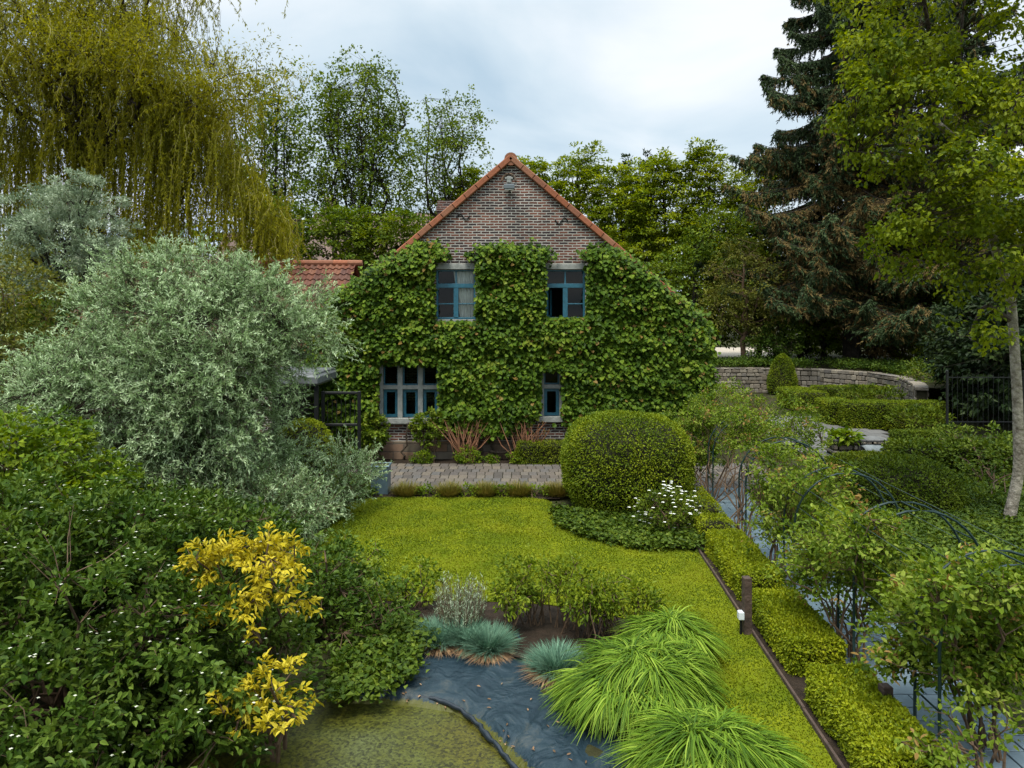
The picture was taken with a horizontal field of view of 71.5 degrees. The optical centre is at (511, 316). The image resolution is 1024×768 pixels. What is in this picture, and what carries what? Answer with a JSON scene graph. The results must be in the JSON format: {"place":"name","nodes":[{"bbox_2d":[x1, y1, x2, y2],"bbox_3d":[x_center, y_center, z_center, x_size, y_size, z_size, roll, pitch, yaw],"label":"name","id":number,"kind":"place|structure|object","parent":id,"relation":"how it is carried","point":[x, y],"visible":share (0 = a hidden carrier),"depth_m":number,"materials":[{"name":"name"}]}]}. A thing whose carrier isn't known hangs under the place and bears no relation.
{"place":"outdoors","nodes":[
{"label":"outdoors","id":0,"kind":"place"},
{"bbox_2d":[175,692,519,767],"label":"pond water","id":1,"kind":"structure","parent":0,"point":[330,734],"depth_m":6.21,"materials":[{"name":"liquid"}]},
{"bbox_2d":[369,459,510,464],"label":"house border soil","id":2,"kind":"structure","parent":0,"point":[440,461],"depth_m":17.66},
{"bbox_2d":[356,414,391,460],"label":"shrub","id":3,"kind":"object","parent":2,"relation":"on","point":[374,432],"visible":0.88,"depth_m":17.50,"materials":[{"name":"green plant"}]},
{"bbox_2d":[408,406,449,462],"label":"shrub","id":4,"kind":"object","parent":2,"relation":"on","point":[421,425],"visible":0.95,"depth_m":17.54,"materials":[{"name":"green plant"}]},
{"bbox_2d":[0,322,1023,767],"bbox_3d":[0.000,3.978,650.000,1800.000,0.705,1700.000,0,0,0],"label":"ground","id":5,"kind":"structure","parent":0,"point":[594,750],"depth_m":8.11,"materials":[{"name":"soil"}]},
{"bbox_2d":[0,242,88,468],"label":"olive shrub","id":6,"kind":"object","parent":5,"relation":"on","point":[13,323],"visible":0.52,"depth_m":13.70,"materials":[{"name":"green plant"}]},
{"bbox_2d":[0,166,143,464],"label":"silver tree","id":7,"kind":"object","parent":5,"relation":"on","point":[32,224],"visible":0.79,"depth_m":16.66,"materials":[{"name":"green plant"}]},
{"bbox_2d":[0,404,151,590],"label":"hornbeam shrub","id":8,"kind":"object","parent":5,"relation":"on","point":[58,433],"visible":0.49,"depth_m":8.54,"materials":[{"name":"green plant"}]},
{"bbox_2d":[0,280,174,459],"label":"green shrub","id":9,"kind":"object","parent":5,"relation":"on","point":[51,301],"visible":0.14,"depth_m":14.75,"materials":[{"name":"green plant"}]},
{"bbox_2d":[0,0,315,364],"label":"weeping willow","id":10,"kind":"object","parent":5,"relation":"on","point":[174,120],"visible":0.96,"depth_m":22.17,"materials":[{"name":"green plant"}]},
{"bbox_2d":[0,461,324,767],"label":"dogwood","id":11,"kind":"object","parent":5,"relation":"on","point":[183,675],"visible":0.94,"depth_m":5.82,"materials":[{"name":"green plant"}]},
{"bbox_2d":[0,228,364,536],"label":"silver leaf tree","id":12,"kind":"object","parent":5,"relation":"on","point":[170,377],"visible":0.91,"depth_m":10.77,"materials":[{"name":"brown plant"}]},
{"bbox_2d":[60,463,315,598],"bbox_3d":[-4.335,2.753,9.297,3.667,1.788,2.398,0,0,0],"label":"dark shrub","id":13,"kind":"object","parent":5,"relation":"on","point":[255,519],"visible":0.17,"depth_m":9.36,"materials":[{"name":"green plant"}]},
{"bbox_2d":[49,260,362,447],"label":"tiled annexe","id":14,"kind":"structure","parent":5,"relation":"on","point":[342,269],"depth_m":21.77,"materials":[{"name":"tile"}]},
{"bbox_2d":[140,448,345,555],"bbox_3d":[-4.144,2.906,10.843,3.080,1.781,2.588,0,0,0],"label":"silver bush","id":15,"kind":"object","parent":5,"relation":"on","point":[294,507],"visible":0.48,"depth_m":10.82,"materials":[{"name":"green plant"}]},
{"bbox_2d":[173,521,322,704],"bbox_3d":[-2.306,2.743,6.229,1.270,1.798,1.107,0,0,0],"label":"golden shrub","id":16,"kind":"object","parent":5,"relation":"on","point":[232,545],"visible":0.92,"depth_m":6.12,"materials":[{"name":"yellow plant"}]},
{"bbox_2d":[205,647,323,763],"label":"golden shrub","id":17,"kind":"object","parent":5,"relation":"on","point":[267,717],"visible":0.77,"depth_m":5.51,"materials":[{"name":"yellow plant"}]},
{"bbox_2d":[219,56,320,259],"bbox_3d":[-13.727,-5.414,39.889,6.407,18.320,5.342,0,0,0],"label":"sparse tree","id":18,"kind":"object","parent":5,"relation":"on","point":[270,157],"visible":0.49,"depth_m":39.67,"materials":[{"name":"green plant"}]},
{"bbox_2d":[221,195,326,259],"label":"dark bush","id":19,"kind":"object","parent":5,"relation":"on","point":[302,212],"visible":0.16,"depth_m":30.56,"materials":[{"name":"green plant"}]},
{"bbox_2d":[245,367,337,469],"bbox_3d":[-5.213,2.425,16.900,1.752,2.350,2.100,0,0,0],"label":"porch","id":20,"kind":"object","parent":5,"relation":"on","point":[322,379],"visible":0.21,"depth_m":17.09,"materials":[{"name":"black metal"}]},
{"bbox_2d":[269,416,337,500],"bbox_3d":[-4.004,2.790,13.702,1.332,1.784,1.332,0,0,0],"label":"topiary ball","id":21,"kind":"object","parent":5,"relation":"on","point":[313,430],"visible":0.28,"depth_m":13.43,"materials":[{"name":"green plant"}]},
{"bbox_2d":[216,527,420,667],"bbox_3d":[-2.177,3.118,8.110,2.260,1.086,2.233,0,0,0],"label":"evergreen shrub","id":22,"kind":"object","parent":5,"relation":"on","point":[330,589],"visible":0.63,"depth_m":7.94,"materials":[{"name":"green plant"}]},
{"bbox_2d":[281,424,392,529],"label":"silver bush","id":23,"kind":"object","parent":5,"relation":"on","point":[346,492],"visible":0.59,"depth_m":12.88,"materials":[{"name":"green plant"}]},
{"bbox_2d":[292,202,388,275],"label":"dark bush","id":24,"kind":"object","parent":5,"relation":"on","point":[332,233],"visible":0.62,"depth_m":29.43,"materials":[{"name":"green plant"}]},
{"bbox_2d":[285,44,436,272],"bbox_3d":[-8.445,-5.773,40.101,8.532,19.035,6.948,0,0,0],"label":"sparse tree","id":25,"kind":"object","parent":5,"relation":"on","point":[337,124],"visible":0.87,"depth_m":39.35,"materials":[{"name":"green plant"}]},
{"bbox_2d":[334,205,434,271],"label":"dark bush","id":26,"kind":"object","parent":5,"relation":"on","point":[386,231],"visible":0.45,"depth_m":29.49,"materials":[{"name":"green plant"}]},
{"bbox_2d":[388,84,498,227],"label":"sparse tree","id":27,"kind":"object","parent":5,"relation":"on","point":[445,141],"visible":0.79,"depth_m":43.48,"materials":[{"name":"green plant"}]},
{"bbox_2d":[351,633,636,767],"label":"pond liner","id":28,"kind":"object","parent":5,"relation":"on","point":[449,682],"visible":0.55,"depth_m":6.65,"materials":[{"name":"blue"}]},
{"bbox_2d":[345,152,704,459],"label":"brick house","id":29,"kind":"structure","parent":5,"relation":"on","point":[487,208],"depth_m":18.00,"materials":[{"name":"brick"}]},
{"bbox_2d":[380,365,439,423],"bbox_3d":[-2.571,1.933,17.990,1.679,1.517,0.260,0,0,0],"label":"window","id":30,"kind":"structure","parent":29,"relation":"in","point":[400,388],"depth_m":17.97,"materials":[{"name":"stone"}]},
{"bbox_2d":[435,264,475,321],"bbox_3d":[-1.422,-0.597,18.060,1.102,1.485,0.320,0,0,0],"label":"window","id":31,"kind":"structure","parent":29,"relation":"in","point":[464,292],"depth_m":18.08,"materials":[{"name":"teal paint"}]},
{"bbox_2d":[299,237,721,461],"bbox_3d":[-0.025,0.844,18.327,10.681,5.713,2.033,0,0,0],"label":"climbing vine","id":32,"kind":"object","parent":29,"relation":"attached to","point":[615,347],"visible":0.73,"depth_m":17.59,"materials":[{"name":"green plant"}]},
{"bbox_2d":[539,372,564,421],"bbox_3d":[1.002,1.913,17.990,0.687,1.476,0.260,0,0,0],"label":"window","id":33,"kind":"structure","parent":29,"relation":"in","point":[546,416],"depth_m":17.96,"materials":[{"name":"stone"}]},
{"bbox_2d":[545,264,586,317],"bbox_3d":[1.352,-0.639,18.259,1.102,1.400,0.558,0,0,0],"label":"window","id":34,"kind":"structure","parent":29,"relation":"in","point":[565,286],"depth_m":18.06,"materials":[{"name":"teal paint"}]},
{"bbox_2d":[515,438,562,465],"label":"box hedge","id":35,"kind":"object","parent":5,"relation":"on","point":[545,451],"visible":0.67,"depth_m":17.27,"materials":[{"name":"green plant"}]},
{"bbox_2d":[542,139,619,243],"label":"broadleaf tree","id":36,"kind":"object","parent":5,"relation":"on","point":[579,194],"visible":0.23,"depth_m":45.47,"materials":[{"name":"green plant"}]},
{"bbox_2d":[581,157,665,276],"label":"broadleaf tree","id":37,"kind":"object","parent":5,"relation":"on","point":[605,211],"visible":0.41,"depth_m":44.27,"materials":[{"name":"green plant"}]},
{"bbox_2d":[558,409,695,512],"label":"topiary dome","id":38,"kind":"structure","parent":5,"relation":"on","point":[613,459],"depth_m":12.70,"materials":[{"name":"green plant"}]},
{"bbox_2d":[266,428,1023,706],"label":"ivy ground cover","id":39,"kind":"object","parent":5,"relation":"on","point":[982,514],"visible":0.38,"depth_m":11.06,"materials":[{"name":"green plant"}]},
{"bbox_2d":[616,146,715,305],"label":"broadleaf tree","id":40,"kind":"object","parent":5,"relation":"on","point":[660,175],"visible":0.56,"depth_m":43.27,"materials":[{"name":"green plant"}]},
{"bbox_2d":[632,481,706,538],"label":"flowering shrub","id":41,"kind":"object","parent":5,"relation":"on","point":[666,520],"visible":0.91,"depth_m":11.72,"materials":[{"name":"green plant"}]},
{"bbox_2d":[649,136,764,341],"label":"broadleaf tree","id":42,"kind":"object","parent":5,"relation":"on","point":[702,157],"visible":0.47,"depth_m":42.36,"materials":[{"name":"green plant"}]},
{"bbox_2d":[737,576,751,634],"bbox_3d":[2.628,3.304,8.054,0.152,0.713,0.093,0,0,-6],"label":"timber post","id":43,"kind":"object","parent":5,"relation":"on","point":[744,615],"visible":0.82,"depth_m":8.02,"materials":[{"name":"brown wood"}]},
{"bbox_2d":[712,156,794,357],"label":"broadleaf tree","id":44,"kind":"object","parent":5,"relation":"on","point":[756,183],"visible":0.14,"depth_m":43.52,"materials":[{"name":"green plant"}]},
{"bbox_2d":[694,547,844,767],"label":"edging board","id":45,"kind":"object","parent":5,"relation":"on","point":[830,750],"visible":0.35,"depth_m":6.82,"materials":[{"name":"brown wood"}]},
{"bbox_2d":[766,353,797,393],"bbox_3d":[12.680,2.656,33.337,1.473,1.964,1.475,0,0,0],"label":"topiary cone","id":46,"kind":"object","parent":5,"relation":"on","point":[782,369],"visible":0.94,"depth_m":32.98,"materials":[{"name":"green plant"}]},
{"bbox_2d":[776,386,829,411],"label":"box hedge","id":47,"kind":"object","parent":5,"relation":"on","point":[808,393],"visible":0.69,"depth_m":27.28,"materials":[{"name":"green plant"}]},
{"bbox_2d":[714,367,928,399],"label":"stone wall","id":48,"kind":"structure","parent":5,"relation":"on","point":[752,378],"depth_m":33.15,"materials":[{"name":"stone"}]},
{"bbox_2d":[714,355,933,375],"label":"wall top ivy","id":49,"kind":"object","parent":48,"relation":"on","point":[883,364],"depth_m":34.15,"materials":[{"name":"green plant"}]},
{"bbox_2d":[820,449,889,479],"bbox_3d":[8.201,3.434,16.192,2.326,0.775,2.136,0,0,0],"label":"clipped mound","id":50,"kind":"object","parent":5,"relation":"on","point":[851,455],"visible":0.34,"depth_m":16.17,"materials":[{"name":"green plant"}]},
{"bbox_2d":[837,399,945,429],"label":"box hedge","id":51,"kind":"object","parent":5,"relation":"on","point":[861,413],"visible":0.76,"depth_m":22.75,"materials":[{"name":"green plant"}]},
{"bbox_2d":[835,382,955,428],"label":"bed perennials","id":52,"kind":"object","parent":5,"relation":"on","point":[890,390],"visible":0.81,"depth_m":22.25,"materials":[{"name":"green plant"}]},
{"bbox_2d":[879,434,1012,472],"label":"box hedge","id":53,"kind":"object","parent":5,"relation":"on","point":[942,451],"visible":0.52,"depth_m":15.97,"materials":[{"name":"green plant"}]},
{"bbox_2d":[922,247,1023,420],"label":"evergreen","id":54,"kind":"object","parent":5,"relation":"on","point":[951,361],"visible":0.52,"depth_m":21.95,"materials":[{"name":"green plant"}]},
{"bbox_2d":[930,420,1023,504],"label":"shade shrub","id":55,"kind":"object","parent":5,"relation":"on","point":[980,461],"visible":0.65,"depth_m":15.35,"materials":[{"name":"green plant"}]},
{"bbox_2d":[946,371,1023,436],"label":"iron fence","id":56,"kind":"object","parent":5,"relation":"on","point":[947,397],"visible":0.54,"depth_m":17.59,"materials":[{"name":"black"}]},
{"bbox_2d":[0,0,1023,315],"label":"sky","id":57,"kind":"structure","parent":0,"point":[628,76],"materials":[{"name":"white"}]},
{"bbox_2d":[384,601,706,704],"bbox_3d":[0.094,3.596,7.990,4.278,0.001,2.016,0,0,27],"label":"soil bed","id":58,"kind":"object","parent":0,"point":[533,634],"visible":0.14,"depth_m":8.26,"materials":[{"name":"soil"}]},
{"bbox_2d":[346,574,422,632],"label":"shrub","id":59,"kind":"object","parent":58,"relation":"on","point":[400,617],"visible":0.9,"depth_m":7.87,"materials":[{"name":"green plant"}]},
{"bbox_2d":[387,554,443,607],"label":"rose bush","id":60,"kind":"object","parent":58,"relation":"on","point":[417,582],"visible":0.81,"depth_m":8.79,"materials":[{"name":"green plant"}]},
{"bbox_2d":[407,613,471,658],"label":"fescue clump","id":61,"kind":"object","parent":58,"relation":"on","point":[436,624],"visible":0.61,"depth_m":7.80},
{"bbox_2d":[432,572,487,630],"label":"lavender","id":62,"kind":"object","parent":58,"relation":"on","point":[467,608],"visible":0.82,"depth_m":8.07,"materials":[{"name":"grey plant"}]},
{"bbox_2d":[438,616,498,660],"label":"fescue clump","id":63,"kind":"object","parent":58,"relation":"on","point":[461,639],"visible":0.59,"depth_m":7.78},
{"bbox_2d":[455,620,523,667],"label":"fescue clump","id":64,"kind":"object","parent":58,"relation":"on","point":[496,646],"visible":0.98,"depth_m":7.63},
{"bbox_2d":[484,566,541,634],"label":"bed shrub","id":65,"kind":"object","parent":58,"relation":"on","point":[514,605],"visible":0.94,"depth_m":8.08,"materials":[{"name":"green plant"}]},
{"bbox_2d":[494,541,575,626],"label":"bed shrub","id":66,"kind":"object","parent":58,"relation":"on","point":[533,562],"visible":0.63,"depth_m":8.31,"materials":[{"name":"green plant"}]},
{"bbox_2d":[512,636,590,689],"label":"fescue clump","id":67,"kind":"object","parent":58,"relation":"on","point":[547,659],"visible":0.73,"depth_m":7.26,"materials":[{"name":"plant"}]},
{"bbox_2d":[533,550,602,633],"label":"bed shrub","id":68,"kind":"object","parent":58,"relation":"on","point":[563,581],"visible":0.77,"depth_m":8.20,"materials":[{"name":"green plant"}]},
{"bbox_2d":[560,573,622,647],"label":"bed shrub","id":69,"kind":"object","parent":58,"relation":"on","point":[573,602],"visible":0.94,"depth_m":7.84,"materials":[{"name":"green plant"}]},
{"bbox_2d":[577,565,649,639],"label":"bed shrub","id":70,"kind":"object","parent":58,"relation":"on","point":[615,592],"visible":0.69,"depth_m":7.93,"materials":[{"name":"green plant"}]},
{"bbox_2d":[541,630,737,749],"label":"forest grass","id":71,"kind":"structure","parent":58,"relation":"on","point":[613,683],"depth_m":6.42,"materials":[{"name":"plant"}]},
{"bbox_2d":[610,579,672,627],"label":"bed shrub","id":72,"kind":"object","parent":58,"relation":"on","point":[652,601],"visible":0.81,"depth_m":7.87,"materials":[{"name":"green plant"}]},
{"bbox_2d":[599,604,738,693],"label":"forest grass","id":73,"kind":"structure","parent":58,"relation":"on","point":[675,626],"depth_m":7.32,"materials":[{"name":"plant"}]},
{"bbox_2d":[333,463,774,490],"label":"cobbled path","id":74,"kind":"structure","parent":0,"point":[402,471],"depth_m":16.22,"materials":[{"name":"stone"}]},
{"bbox_2d":[321,391,360,472],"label":"metal gate","id":75,"kind":"structure","parent":74,"relation":"on","point":[350,424],"depth_m":16.27,"materials":[{"name":"black metal"}]},
{"bbox_2d":[285,496,836,767],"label":"lawn","id":76,"kind":"structure","parent":0,"point":[800,728],"depth_m":10.18,"materials":[{"name":"plant"}]},
{"bbox_2d":[331,537,388,605],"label":"rose bush","id":77,"kind":"object","parent":76,"relation":"on","point":[378,552],"visible":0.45,"depth_m":8.93,"materials":[{"name":"green plant"}]},
{"bbox_2d":[593,698,818,767],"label":"forest grass","id":78,"kind":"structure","parent":76,"relation":"on","point":[709,736],"depth_m":5.51,"materials":[{"name":"plant"}]},
{"bbox_2d":[700,544,852,767],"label":"hedge row soil","id":79,"kind":"structure","parent":0,"point":[797,683],"depth_m":7.03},
{"bbox_2d":[693,511,736,538],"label":"box hedge","id":80,"kind":"object","parent":79,"relation":"on","point":[712,521],"visible":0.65,"depth_m":11.34,"materials":[{"name":"green plant"}]},
{"bbox_2d":[704,528,784,600],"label":"box hedge","id":81,"kind":"object","parent":79,"relation":"on","point":[726,554],"visible":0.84,"depth_m":9.59,"materials":[{"name":"green plant"}]},
{"bbox_2d":[734,438,865,587],"bbox_3d":[3.781,2.637,9.548,1.674,2.004,2.213,0,0,32],"label":"climbing rose","id":82,"kind":"object","parent":79,"relation":"on","point":[823,490],"visible":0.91,"depth_m":9.48,"materials":[{"name":"green plant"}]},
{"bbox_2d":[752,585,847,677],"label":"box hedge","id":83,"kind":"object","parent":79,"relation":"on","point":[787,623],"visible":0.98,"depth_m":7.47,"materials":[{"name":"green plant"}]},
{"bbox_2d":[803,662,952,767],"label":"box hedge","id":84,"kind":"object","parent":79,"relation":"on","point":[861,717],"visible":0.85,"depth_m":5.86,"materials":[{"name":"green plant"}]},
{"bbox_2d":[749,416,889,461],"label":"flagstone patio","id":85,"kind":"structure","parent":0,"point":[877,433],"depth_m":21.90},
{"bbox_2d":[713,332,954,388],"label":"terrace","id":86,"kind":"structure","parent":0,"point":[833,355],"depth_m":36.51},
{"bbox_2d":[646,200,765,350],"bbox_3d":[11.754,-1.925,41.961,6.650,9.145,10.270,0,0,26],"label":"shade tree","id":87,"kind":"object","parent":86,"relation":"on","point":[700,251],"visible":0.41,"depth_m":39.79,"materials":[{"name":"green plant"}]},
{"bbox_2d":[691,233,793,365],"bbox_3d":[11.825,-0.824,36.311,5.572,6.995,3.945,0,0,0],"label":"lilac tree","id":88,"kind":"object","parent":86,"relation":"on","point":[745,317],"visible":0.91,"depth_m":36.19,"materials":[{"name":"green plant"}]},
{"bbox_2d":[741,310,807,365],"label":"bush","id":89,"kind":"object","parent":86,"relation":"on","point":[762,340],"visible":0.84,"depth_m":35.72,"materials":[{"name":"green plant"}]},
{"bbox_2d":[785,302,886,361],"bbox_3d":[18.320,-0.373,39.876,6.592,6.054,4.733,0,0,-21],"label":"shade tree","id":90,"kind":"object","parent":86,"relation":"on","point":[834,345],"visible":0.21,"depth_m":39.47,"materials":[{"name":"green plant"}]},
{"bbox_2d":[693,0,1020,362],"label":"spruce","id":91,"kind":"object","parent":86,"relation":"on","point":[832,274],"visible":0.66,"depth_m":36.14,"materials":[{"name":"green plant"}]},
{"bbox_2d":[834,282,935,360],"bbox_3d":[20.844,0.017,38.608,6.904,5.321,4.331,0,0,0],"label":"evergreen","id":92,"kind":"object","parent":86,"relation":"on","point":[875,351],"visible":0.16,"depth_m":37.98,"materials":[{"name":"green plant"}]},
{"bbox_2d":[860,282,961,362],"bbox_3d":[22.496,-0.147,38.314,9.137,5.626,6.864,0,0,0],"label":"conifer tree","id":93,"kind":"object","parent":86,"relation":"on","point":[911,350],"visible":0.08,"depth_m":37.08,"materials":[{"name":"green plant"}]},
{"bbox_2d":[882,355,976,399],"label":"terrace shrub","id":94,"kind":"object","parent":86,"relation":"on","point":[917,369],"visible":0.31,"depth_m":27.76,"materials":[{"name":"green plant"}]},
{"bbox_2d":[867,0,1023,286],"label":"tree","id":95,"kind":"object","parent":86,"relation":"on","point":[976,52],"visible":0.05,"depth_m":39.88,"materials":[{"name":"green plant"}]},
{"bbox_2d":[915,260,1023,425],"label":"evergreen","id":96,"kind":"object","parent":86,"relation":"on","point":[975,387],"visible":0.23,"depth_m":23.80,"materials":[{"name":"green plant"}]},
{"bbox_2d":[701,488,1023,767],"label":"slab path","id":97,"kind":"structure","parent":0,"point":[903,693],"depth_m":6.73,"materials":[{"name":"stone"}]},
{"bbox_2d":[783,467,901,600],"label":"rose arch","id":98,"kind":"structure","parent":97,"relation":"on","point":[856,473],"depth_m":8.83,"materials":[{"name":"green metal"}]},
{"bbox_2d":[837,501,985,673],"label":"rose arch","id":99,"kind":"structure","parent":97,"relation":"on","point":[941,515],"depth_m":7.13,"materials":[{"name":"green metal"}]},
{"bbox_2d":[913,549,1023,744],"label":"rose arch","id":100,"kind":"structure","parent":97,"relation":"on","point":[939,646],"depth_m":5.73,"materials":[{"name":"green metal"}]},
{"bbox_2d":[804,496,1023,684],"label":"garden lawn","id":101,"kind":"structure","parent":0,"point":[838,511],"depth_m":12.64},
{"bbox_2d":[840,451,971,518],"bbox_3d":[7.483,3.420,13.622,2.269,1.671,2.056,0,0,0],"label":"clipped mound","id":102,"kind":"object","parent":101,"relation":"on","point":[938,484],"visible":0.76,"depth_m":13.05,"materials":[{"name":"green plant"}]},
{"bbox_2d":[813,0,1023,518],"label":"leafy tree","id":103,"kind":"object","parent":101,"relation":"on","point":[960,200],"visible":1,"depth_m":11.52,"materials":[{"name":"green plant"}]},
{"label":"slab path bed","id":104,"kind":"structure","parent":0,"visible":0},
{"bbox_2d":[659,376,836,501],"bbox_3d":[4.718,2.420,14.185,2.301,2.442,3.603,0,0,-43],"label":"climbing rose","id":105,"kind":"object","parent":104,"relation":"on","point":[684,421],"visible":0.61,"depth_m":14.00,"materials":[{"name":"green plant"}]},
{"bbox_2d":[693,400,807,539],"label":"climbing rose","id":106,"kind":"object","parent":104,"relation":"on","point":[754,425],"visible":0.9,"depth_m":11.70,"materials":[{"name":"green plant"}]},
{"bbox_2d":[762,490,928,663],"bbox_3d":[3.455,2.713,7.502,1.728,1.852,1.796,0,0,0],"label":"climbing rose","id":107,"kind":"object","parent":104,"relation":"on","point":[817,561],"visible":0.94,"depth_m":7.27,"materials":[{"name":"green plant"}]},
{"bbox_2d":[846,538,1023,762],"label":"climbing rose","id":108,"kind":"object","parent":104,"relation":"on","point":[984,650],"visible":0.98,"depth_m":5.65,"materials":[{"name":"green plant"}]},
{"bbox_2d":[894,690,1023,767],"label":"climbing rose","id":109,"kind":"object","parent":104,"relation":"on","point":[946,755],"visible":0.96,"depth_m":5.23,"materials":[{"name":"green plant"}]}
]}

